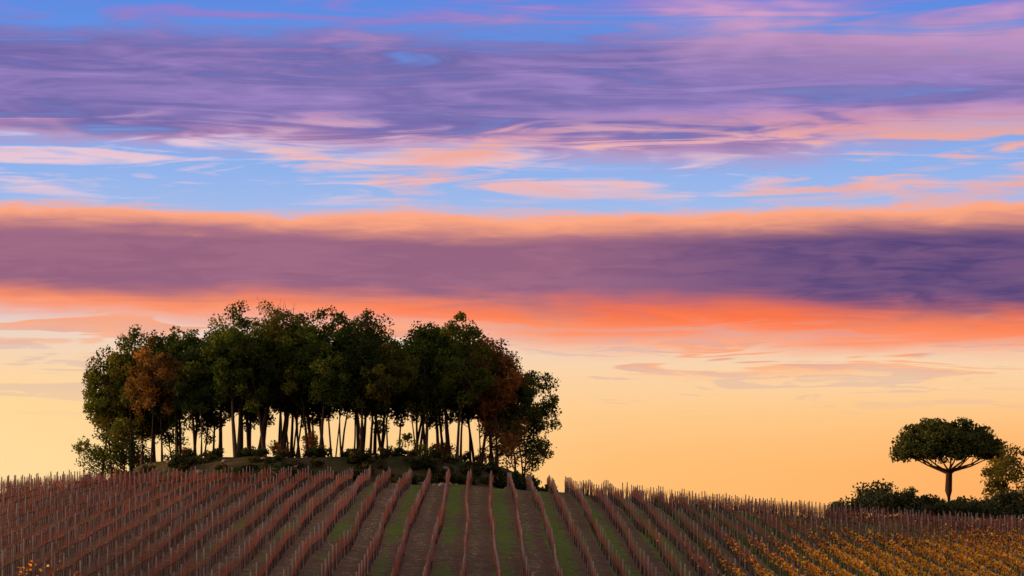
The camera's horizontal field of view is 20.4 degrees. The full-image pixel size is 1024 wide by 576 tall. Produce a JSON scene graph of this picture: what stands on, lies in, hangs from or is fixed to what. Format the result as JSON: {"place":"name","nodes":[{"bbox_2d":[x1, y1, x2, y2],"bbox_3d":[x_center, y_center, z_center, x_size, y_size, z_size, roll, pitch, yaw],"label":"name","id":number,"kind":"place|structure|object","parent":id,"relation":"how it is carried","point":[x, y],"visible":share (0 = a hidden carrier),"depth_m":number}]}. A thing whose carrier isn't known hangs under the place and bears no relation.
{"place":"outdoors","nodes":[
{"label":"outdoors","id":0,"kind":"place"},
{"bbox_2d":[0,456,1023,575],"bbox_3d":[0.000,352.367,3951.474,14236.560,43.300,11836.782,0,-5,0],"label":"ground","id":1,"kind":"structure","parent":0,"point":[448,555],"depth_m":270.53},
{"bbox_2d":[71,298,561,475],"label":"grove","id":2,"kind":"object","parent":1,"relation":"on","point":[210,372],"depth_m":385.88},
{"bbox_2d":[166,455,506,488],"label":"bank rocks","id":3,"kind":"object","parent":1,"relation":"on","point":[440,484],"visible":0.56,"depth_m":368.46},
{"bbox_2d":[0,465,1023,575],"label":"grapevines","id":4,"kind":"object","parent":1,"relation":"on","point":[377,533],"visible":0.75,"depth_m":284.73},
{"bbox_2d":[0,467,1023,575],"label":"posts","id":5,"kind":"object","parent":1,"relation":"on","point":[549,483],"visible":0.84,"depth_m":284.92},
{"bbox_2d":[0,477,1023,575],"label":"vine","id":6,"kind":"object","parent":1,"relation":"on","point":[325,502],"depth_m":276.35},
{"bbox_2d":[82,438,1023,518],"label":"scrub","id":7,"kind":"object","parent":1,"relation":"on","point":[882,496],"depth_m":375.75},
{"bbox_2d":[889,417,1008,500],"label":"stone pine","id":8,"kind":"object","parent":1,"relation":"on","point":[926,437],"depth_m":417.03},
{"bbox_2d":[0,0,1023,518],"label":"sky","id":9,"kind":"structure","parent":0,"point":[748,246]}
]}

